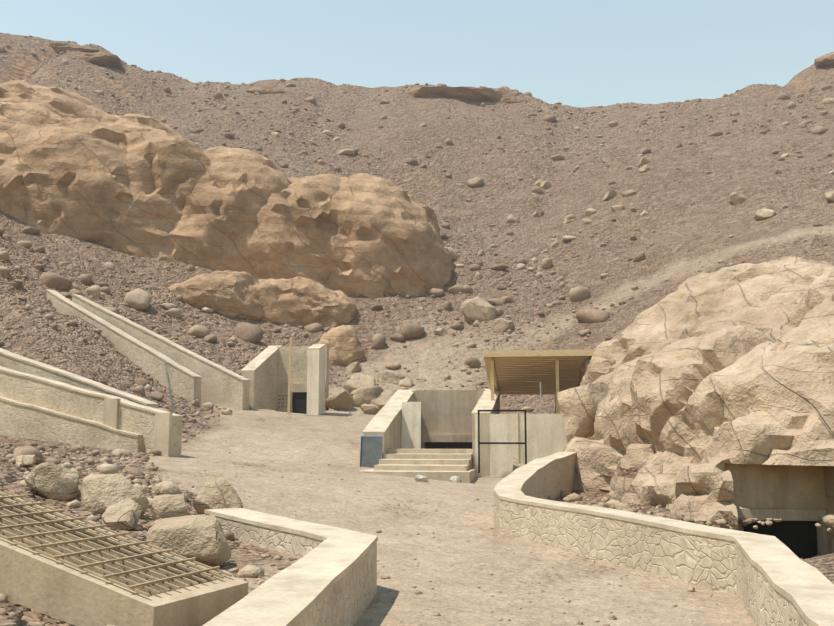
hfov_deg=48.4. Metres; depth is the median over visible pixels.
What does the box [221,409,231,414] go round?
rock
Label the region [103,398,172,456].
wall pilasters
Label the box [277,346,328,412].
tomb back wall
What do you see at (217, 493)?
boulder
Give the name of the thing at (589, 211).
rock
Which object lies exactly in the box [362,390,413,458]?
tomb wall
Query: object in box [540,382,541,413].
canopy pole
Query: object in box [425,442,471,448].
tomb doorway
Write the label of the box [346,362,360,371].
boulder
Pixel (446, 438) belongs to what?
tomb lintel
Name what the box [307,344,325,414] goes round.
tomb wall
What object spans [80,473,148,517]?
boulder
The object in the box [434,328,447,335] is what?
rock
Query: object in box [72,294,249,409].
wall
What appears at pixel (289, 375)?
wooden pole
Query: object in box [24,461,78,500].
boulder
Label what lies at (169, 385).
metal pole
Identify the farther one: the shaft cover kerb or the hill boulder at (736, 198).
the hill boulder at (736, 198)
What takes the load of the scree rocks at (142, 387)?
on the terrain ground
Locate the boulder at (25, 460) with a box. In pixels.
[16,455,35,466]
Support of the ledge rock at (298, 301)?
on the terrain ground
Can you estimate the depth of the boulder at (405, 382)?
45.52 m
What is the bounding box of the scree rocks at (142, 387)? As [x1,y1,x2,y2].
[0,35,833,559]
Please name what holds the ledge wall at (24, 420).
attached to the wall at (51, 394)
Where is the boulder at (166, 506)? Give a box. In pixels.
[152,494,186,520]
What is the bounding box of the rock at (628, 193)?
[621,190,635,196]
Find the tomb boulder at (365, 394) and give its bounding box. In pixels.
[352,386,383,406]
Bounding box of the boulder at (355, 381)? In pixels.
[343,373,376,392]
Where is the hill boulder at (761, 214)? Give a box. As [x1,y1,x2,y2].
[754,209,775,219]
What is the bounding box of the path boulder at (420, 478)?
[414,475,427,481]
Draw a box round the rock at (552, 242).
[548,238,558,246]
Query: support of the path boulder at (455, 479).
on the terrain ground
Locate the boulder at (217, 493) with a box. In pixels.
[193,476,242,514]
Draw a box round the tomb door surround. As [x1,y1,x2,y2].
[276,383,306,412]
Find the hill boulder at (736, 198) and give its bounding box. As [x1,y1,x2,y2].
[729,192,746,204]
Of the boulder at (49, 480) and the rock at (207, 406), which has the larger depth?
the rock at (207, 406)
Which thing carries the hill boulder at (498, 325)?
on the terrain ground
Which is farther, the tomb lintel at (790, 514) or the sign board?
the sign board
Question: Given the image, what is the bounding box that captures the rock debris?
[17,349,833,584]
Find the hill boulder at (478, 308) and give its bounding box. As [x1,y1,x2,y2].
[461,296,496,321]
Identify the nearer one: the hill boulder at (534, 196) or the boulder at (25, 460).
the boulder at (25, 460)
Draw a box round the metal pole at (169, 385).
[164,362,175,412]
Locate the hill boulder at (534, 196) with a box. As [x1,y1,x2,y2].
[531,193,538,200]
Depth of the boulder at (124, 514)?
10.79 m
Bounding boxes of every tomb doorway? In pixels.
[293,392,306,413]
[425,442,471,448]
[743,520,817,558]
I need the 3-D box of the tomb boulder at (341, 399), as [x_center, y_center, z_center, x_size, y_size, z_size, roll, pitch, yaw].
[-3.416,3.870,40.297,1.106,1.158,1.248,5,-9,-36]
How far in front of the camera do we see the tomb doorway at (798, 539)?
16.68 m
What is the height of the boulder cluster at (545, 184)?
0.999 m
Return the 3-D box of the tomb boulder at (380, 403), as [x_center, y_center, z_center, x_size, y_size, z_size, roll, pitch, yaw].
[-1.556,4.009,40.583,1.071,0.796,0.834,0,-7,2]
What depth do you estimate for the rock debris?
14.20 m
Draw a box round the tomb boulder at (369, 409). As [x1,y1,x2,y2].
[360,404,379,414]
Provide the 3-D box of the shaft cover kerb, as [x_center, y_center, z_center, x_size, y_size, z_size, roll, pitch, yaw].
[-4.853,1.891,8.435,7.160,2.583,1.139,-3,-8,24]
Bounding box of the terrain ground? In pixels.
[0,33,833,625]
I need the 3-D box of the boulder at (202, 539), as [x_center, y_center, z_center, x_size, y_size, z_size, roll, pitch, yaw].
[-2.412,2.512,9.829,0.884,0.713,0.472,1,-7,-6]
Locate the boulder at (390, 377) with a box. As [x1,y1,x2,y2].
[376,370,404,384]
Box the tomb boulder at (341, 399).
[325,389,352,409]
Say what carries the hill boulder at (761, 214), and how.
on the terrain ground
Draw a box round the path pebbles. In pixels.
[169,414,748,625]
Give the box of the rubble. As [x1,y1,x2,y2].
[0,448,824,622]
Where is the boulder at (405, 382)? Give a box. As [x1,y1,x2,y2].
[398,378,412,386]
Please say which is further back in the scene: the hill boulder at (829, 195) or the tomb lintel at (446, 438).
the hill boulder at (829, 195)
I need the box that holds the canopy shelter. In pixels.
[483,349,594,413]
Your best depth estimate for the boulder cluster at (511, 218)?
74.00 m
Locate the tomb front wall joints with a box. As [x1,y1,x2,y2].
[473,414,567,468]
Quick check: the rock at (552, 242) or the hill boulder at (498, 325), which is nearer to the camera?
the hill boulder at (498, 325)
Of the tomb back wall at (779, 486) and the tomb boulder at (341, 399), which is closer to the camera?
the tomb back wall at (779, 486)
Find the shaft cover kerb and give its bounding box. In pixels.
[0,491,248,625]
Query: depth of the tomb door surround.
40.70 m
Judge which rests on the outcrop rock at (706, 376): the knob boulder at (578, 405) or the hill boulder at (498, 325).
the knob boulder at (578, 405)
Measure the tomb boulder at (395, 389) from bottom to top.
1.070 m
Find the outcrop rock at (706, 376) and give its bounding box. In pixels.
[563,256,833,553]
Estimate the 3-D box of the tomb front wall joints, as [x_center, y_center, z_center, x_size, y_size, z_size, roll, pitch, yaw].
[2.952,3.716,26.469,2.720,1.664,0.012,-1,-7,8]
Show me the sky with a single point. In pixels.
(574, 53)
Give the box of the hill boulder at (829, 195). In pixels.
[825,191,833,201]
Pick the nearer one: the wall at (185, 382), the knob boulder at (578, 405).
the knob boulder at (578, 405)
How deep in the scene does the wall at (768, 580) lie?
10.99 m
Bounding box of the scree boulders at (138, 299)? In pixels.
[0,45,833,369]
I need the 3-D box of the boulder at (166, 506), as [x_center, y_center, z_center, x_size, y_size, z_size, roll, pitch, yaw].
[-3.098,2.557,11.668,0.440,0.554,0.334,0,-7,2]
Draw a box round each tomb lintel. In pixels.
[421,435,471,441]
[737,508,825,520]
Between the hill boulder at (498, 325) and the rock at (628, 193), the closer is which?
the hill boulder at (498, 325)
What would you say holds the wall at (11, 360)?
on the terrain ground
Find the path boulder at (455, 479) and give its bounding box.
[450,476,460,482]
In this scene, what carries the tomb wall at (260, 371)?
on the terrain ground
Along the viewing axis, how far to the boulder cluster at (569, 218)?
70.31 m
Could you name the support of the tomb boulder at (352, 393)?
on the terrain ground
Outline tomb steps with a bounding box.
[356,449,474,482]
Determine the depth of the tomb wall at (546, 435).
26.48 m
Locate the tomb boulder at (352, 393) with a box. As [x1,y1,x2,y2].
[350,385,365,395]
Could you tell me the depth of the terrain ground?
54.32 m
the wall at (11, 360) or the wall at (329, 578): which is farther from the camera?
the wall at (11, 360)
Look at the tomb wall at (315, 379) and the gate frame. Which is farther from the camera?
the tomb wall at (315, 379)
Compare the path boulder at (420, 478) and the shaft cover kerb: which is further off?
the path boulder at (420, 478)
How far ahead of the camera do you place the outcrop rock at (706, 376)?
19.52 m
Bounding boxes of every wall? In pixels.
[0,348,158,408]
[0,366,182,456]
[0,396,142,452]
[46,289,201,405]
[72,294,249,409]
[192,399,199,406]
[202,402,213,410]
[202,508,377,625]
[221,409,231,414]
[241,345,281,410]
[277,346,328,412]
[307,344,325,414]
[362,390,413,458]
[412,390,485,448]
[471,389,499,476]
[474,414,566,476]
[493,452,833,625]
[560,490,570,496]
[725,463,827,554]
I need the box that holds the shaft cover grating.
[0,488,231,596]
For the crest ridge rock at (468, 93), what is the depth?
109.70 m
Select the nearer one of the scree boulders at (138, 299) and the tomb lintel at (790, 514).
the tomb lintel at (790, 514)
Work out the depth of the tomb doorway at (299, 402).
40.61 m
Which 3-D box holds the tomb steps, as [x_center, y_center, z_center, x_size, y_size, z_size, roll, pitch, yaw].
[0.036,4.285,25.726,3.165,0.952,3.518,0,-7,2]
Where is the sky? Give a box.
[0,0,833,106]
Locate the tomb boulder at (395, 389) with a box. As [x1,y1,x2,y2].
[390,386,406,395]
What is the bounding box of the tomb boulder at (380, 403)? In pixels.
[370,396,391,409]
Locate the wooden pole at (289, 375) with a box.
[287,337,291,414]
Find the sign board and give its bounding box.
[359,435,382,467]
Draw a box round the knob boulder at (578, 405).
[557,382,608,442]
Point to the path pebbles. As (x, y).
(614, 617)
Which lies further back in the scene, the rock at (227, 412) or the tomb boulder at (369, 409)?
the tomb boulder at (369, 409)
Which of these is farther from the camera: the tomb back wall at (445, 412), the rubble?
the tomb back wall at (445, 412)
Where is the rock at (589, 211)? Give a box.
[585,208,595,216]
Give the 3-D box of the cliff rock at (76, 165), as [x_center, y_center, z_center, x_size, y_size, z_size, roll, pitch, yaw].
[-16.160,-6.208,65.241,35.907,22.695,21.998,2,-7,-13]
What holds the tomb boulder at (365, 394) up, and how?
on the terrain ground
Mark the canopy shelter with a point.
(520, 372)
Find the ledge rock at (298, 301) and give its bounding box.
[168,270,366,365]
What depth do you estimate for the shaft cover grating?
7.38 m
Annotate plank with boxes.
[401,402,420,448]
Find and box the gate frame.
[478,410,526,472]
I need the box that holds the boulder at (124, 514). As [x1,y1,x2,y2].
[102,498,140,529]
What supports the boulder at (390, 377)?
on the terrain ground
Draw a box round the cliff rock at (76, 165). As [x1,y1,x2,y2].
[0,80,453,297]
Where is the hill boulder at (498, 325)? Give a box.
[491,318,513,332]
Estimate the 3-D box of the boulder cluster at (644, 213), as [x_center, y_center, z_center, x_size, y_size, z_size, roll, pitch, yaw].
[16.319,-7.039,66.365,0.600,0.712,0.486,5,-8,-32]
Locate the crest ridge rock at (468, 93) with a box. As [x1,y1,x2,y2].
[48,42,833,103]
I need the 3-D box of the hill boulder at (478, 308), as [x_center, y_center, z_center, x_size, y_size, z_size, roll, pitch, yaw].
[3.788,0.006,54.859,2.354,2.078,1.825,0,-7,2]
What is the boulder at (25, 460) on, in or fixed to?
on the terrain ground
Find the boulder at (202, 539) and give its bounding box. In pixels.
[147,514,231,566]
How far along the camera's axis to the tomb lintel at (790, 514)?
16.67 m

